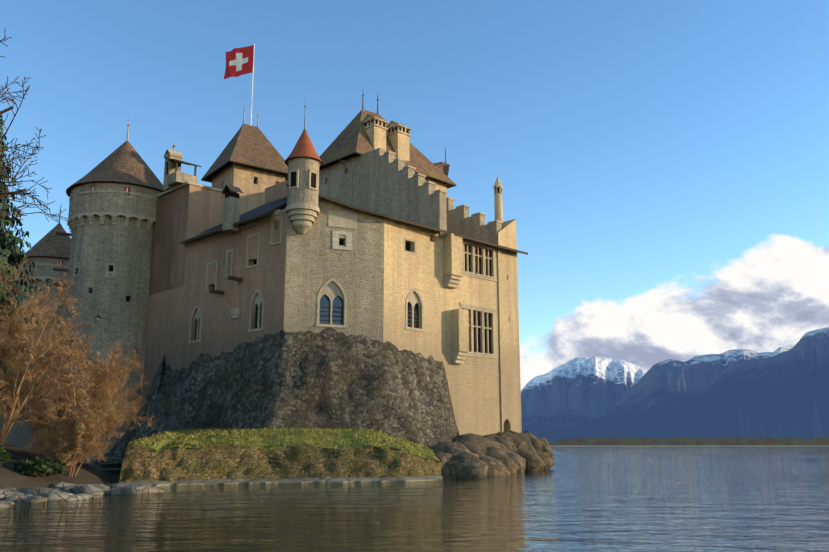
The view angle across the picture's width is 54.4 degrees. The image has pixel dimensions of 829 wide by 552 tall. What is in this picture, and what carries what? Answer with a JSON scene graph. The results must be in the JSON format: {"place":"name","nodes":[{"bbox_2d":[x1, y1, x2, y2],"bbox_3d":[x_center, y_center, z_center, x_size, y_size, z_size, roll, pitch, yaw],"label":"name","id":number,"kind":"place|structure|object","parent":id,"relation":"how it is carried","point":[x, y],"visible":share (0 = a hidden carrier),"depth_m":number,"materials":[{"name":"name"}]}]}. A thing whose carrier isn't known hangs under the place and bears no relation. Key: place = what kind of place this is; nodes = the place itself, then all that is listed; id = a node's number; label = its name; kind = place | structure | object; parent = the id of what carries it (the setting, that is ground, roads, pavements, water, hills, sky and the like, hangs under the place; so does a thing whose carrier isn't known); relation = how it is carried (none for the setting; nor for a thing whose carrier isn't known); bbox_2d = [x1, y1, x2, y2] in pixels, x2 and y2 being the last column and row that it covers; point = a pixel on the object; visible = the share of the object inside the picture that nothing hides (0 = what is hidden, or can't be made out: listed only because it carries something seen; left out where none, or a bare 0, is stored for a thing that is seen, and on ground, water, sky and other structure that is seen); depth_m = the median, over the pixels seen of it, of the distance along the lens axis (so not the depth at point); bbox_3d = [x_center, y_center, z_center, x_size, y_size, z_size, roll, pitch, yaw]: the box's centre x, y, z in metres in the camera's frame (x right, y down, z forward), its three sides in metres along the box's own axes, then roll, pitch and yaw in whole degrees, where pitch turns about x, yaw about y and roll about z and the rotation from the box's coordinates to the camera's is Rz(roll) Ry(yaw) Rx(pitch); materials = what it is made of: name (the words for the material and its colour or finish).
{"place":"outdoors","nodes":[
{"label":"outdoors","id":0,"kind":"place"},
{"bbox_2d":[0,239,23,329],"bbox_3d":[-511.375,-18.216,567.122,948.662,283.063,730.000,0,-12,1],"label":"ivy","id":1,"kind":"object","parent":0,"point":[14,264],"depth_m":490.54,"materials":[{"name":"green plant"}]},
{"bbox_2d":[0,114,62,401],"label":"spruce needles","id":2,"kind":"object","parent":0,"point":[14,240],"visible":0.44,"depth_m":46.90,"materials":[{"name":"green plant"}]},
{"bbox_2d":[0,444,116,488],"bbox_3d":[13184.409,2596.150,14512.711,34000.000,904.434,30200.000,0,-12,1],"label":"terrain","id":3,"kind":"structure","parent":0,"point":[10,476],"depth_m":38.74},
{"bbox_2d":[0,446,66,474],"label":"evergreen bushes","id":4,"kind":"object","parent":3,"relation":"on","point":[36,465],"visible":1,"depth_m":36.90,"materials":[{"name":"green plant"}]},
{"bbox_2d":[0,31,69,388],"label":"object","id":5,"kind":"object","parent":3,"relation":"on","point":[14,193],"visible":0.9,"depth_m":22.54,"materials":[{"name":"plant"}]},
{"bbox_2d":[0,255,155,476],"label":"bare shrubs","id":6,"kind":"object","parent":3,"relation":"on","point":[83,414],"visible":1,"depth_m":40.78,"materials":[{"name":"brown plant"}]},
{"bbox_2d":[0,482,164,507],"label":"shore rocks","id":7,"kind":"object","parent":3,"relation":"on","point":[60,491],"visible":0.92,"depth_m":31.44,"materials":[{"name":"grey stone"}]},
{"bbox_2d":[119,443,441,481],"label":"grassy bank","id":8,"kind":"structure","parent":3,"relation":"on","point":[142,463],"depth_m":45.17,"materials":[{"name":"green plant"}]},
{"bbox_2d":[127,426,440,462],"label":"bank grass","id":9,"kind":"structure","parent":8,"relation":"on","point":[300,441],"depth_m":48.62,"materials":[{"name":"green plant"}]},
{"bbox_2d":[91,121,498,361],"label":"window openings","id":10,"kind":"object","parent":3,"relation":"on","point":[293,184],"visible":0.19,"depth_m":62.47,"materials":[{"name":"black"}]},
{"bbox_2d":[31,44,254,319],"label":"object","id":11,"kind":"object","parent":10,"relation":"attached to","point":[238,61],"visible":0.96,"depth_m":97.27,"materials":[{"name":"white paint"}]},
{"bbox_2d":[224,45,253,78],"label":"flag","id":12,"kind":"object","parent":11,"relation":"attached to","point":[247,67],"visible":0.98,"depth_m":97.28,"materials":[{"name":"red fabric"}]},
{"bbox_2d":[332,231,351,250],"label":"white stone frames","id":13,"kind":"structure","parent":10,"relation":"attached to","point":[335,239],"depth_m":59.87,"materials":[{"name":"white stone"}]},
{"bbox_2d":[0,155,197,469],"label":"round castle towers","id":14,"kind":"structure","parent":0,"point":[96,247],"depth_m":70.41,"materials":[{"name":"grey stone"}]},
{"bbox_2d":[29,187,129,266],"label":"red castle shutters","id":15,"kind":"object","parent":14,"relation":"attached to","point":[90,193],"visible":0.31,"depth_m":71.38,"materials":[{"name":"red wood"}]},
{"bbox_2d":[19,124,448,261],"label":"tower roofs","id":16,"kind":"structure","parent":14,"relation":"on","point":[247,144],"depth_m":85.75,"materials":[{"name":"brown tile"}]},
{"bbox_2d":[58,98,352,469],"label":"castle metal fittings","id":17,"kind":"object","parent":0,"point":[60,210],"visible":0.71,"depth_m":74.10,"materials":[{"name":"grey metal"}]},
{"bbox_2d":[212,162,284,223],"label":"castle keep","id":18,"kind":"structure","parent":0,"point":[240,176],"depth_m":90.57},
{"bbox_2d":[18,114,502,363],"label":"stone trim","id":19,"kind":"structure","parent":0,"point":[303,217],"depth_m":64.91,"materials":[{"name":"beige stone"}]},
{"bbox_2d":[94,95,445,336],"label":"castle iron finials","id":20,"kind":"object","parent":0,"point":[329,306],"visible":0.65,"depth_m":62.58,"materials":[{"name":"black metal"}]},
{"bbox_2d":[17,152,527,379],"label":"castle timber","id":21,"kind":"object","parent":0,"point":[208,178],"visible":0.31,"depth_m":68.55,"materials":[{"name":"brown wood"}]},
{"bbox_2d":[93,327,458,464],"bbox_3d":[-11.403,9.638,61.324,30.203,10.375,16.541,0,-12,1],"label":"stone foundation","id":22,"kind":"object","parent":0,"point":[329,378],"visible":0.75,"depth_m":57.92,"materials":[{"name":"grey stone"}]},
{"bbox_2d":[141,180,287,407],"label":"castle wall","id":23,"kind":"structure","parent":22,"relation":"on","point":[177,293],"depth_m":65.75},
{"bbox_2d":[184,184,286,240],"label":"castle slate roofs","id":24,"kind":"structure","parent":23,"relation":"on","point":[266,207],"depth_m":65.55,"materials":[{"name":"grey stone"}]},
{"bbox_2d":[195,245,490,353],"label":"window panes","id":25,"kind":"structure","parent":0,"point":[336,304],"depth_m":59.44,"materials":[{"name":"glass"}]},
{"bbox_2d":[222,148,501,341],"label":"castle walls","id":26,"kind":"structure","parent":0,"point":[383,183],"depth_m":60.42,"materials":[{"name":"beige stone"}]},
{"bbox_2d":[287,128,320,160],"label":"turret roof","id":27,"kind":"structure","parent":26,"relation":"on","point":[304,146],"depth_m":59.24,"materials":[{"name":"tile"}]},
{"bbox_2d":[319,110,454,183],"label":"roof","id":28,"kind":"structure","parent":26,"relation":"on","point":[352,137],"depth_m":78.50,"materials":[{"name":"brown tile"}]},
{"bbox_2d":[0,446,828,551],"bbox_3d":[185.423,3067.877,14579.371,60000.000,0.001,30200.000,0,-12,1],"label":"lake water","id":29,"kind":"structure","parent":0,"point":[674,499],"depth_m":24.58,"materials":[{"name":"blue liquid"}]},
{"bbox_2d":[119,475,442,485],"bbox_3d":[-6.541,11.374,44.176,18.962,0.520,2.375,5,-13,-23],"label":"stone edging","id":30,"kind":"object","parent":29,"relation":"in","point":[285,480],"visible":0.48,"depth_m":44.30,"materials":[{"name":"grey stone"}]},
{"bbox_2d":[429,431,554,477],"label":"shore rocks","id":31,"kind":"object","parent":29,"relation":"in","point":[470,455],"visible":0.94,"depth_m":58.81,"materials":[{"name":"grey stone"}]},
{"bbox_2d":[0,0,828,389],"label":"sky","id":32,"kind":"structure","parent":0,"point":[661,167],"materials":[{"name":"blue"}]},
{"bbox_2d":[357,115,521,435],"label":"castle lake walls","id":33,"kind":"structure","parent":0,"point":[485,394],"depth_m":65.20,"materials":[{"name":"beige stone"}]},
{"bbox_2d":[521,356,647,441],"bbox_3d":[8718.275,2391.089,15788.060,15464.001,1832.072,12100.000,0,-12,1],"label":"mountains","id":34,"kind":"structure","parent":0,"point":[571,398],"depth_m":12759.53,"materials":[{"name":"blue stone"}]},
{"bbox_2d":[577,347,789,437],"bbox_3d":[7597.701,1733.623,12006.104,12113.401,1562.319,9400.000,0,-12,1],"label":"mountains","id":35,"kind":"structure","parent":0,"point":[654,388],"depth_m":10391.34,"materials":[{"name":"blue stone"}]},
{"bbox_2d":[550,445,828,445],"bbox_3d":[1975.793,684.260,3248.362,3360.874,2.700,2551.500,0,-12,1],"label":"shore land","id":36,"kind":"structure","parent":0,"point":[689,445],"depth_m":2043.79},
{"bbox_2d":[548,436,828,444],"bbox_3d":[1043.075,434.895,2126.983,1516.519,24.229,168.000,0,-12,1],"label":"shore treeline","id":37,"kind":"object","parent":36,"relation":"on","point":[820,440],"visible":0.77,"depth_m":2048.51,"materials":[{"name":"green plant"}]},
{"bbox_2d":[606,327,828,438],"bbox_3d":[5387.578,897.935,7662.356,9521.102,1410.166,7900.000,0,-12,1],"label":"mountains","id":38,"kind":"structure","parent":0,"point":[785,394],"depth_m":5195.13,"materials":[{"name":"blue stone"}]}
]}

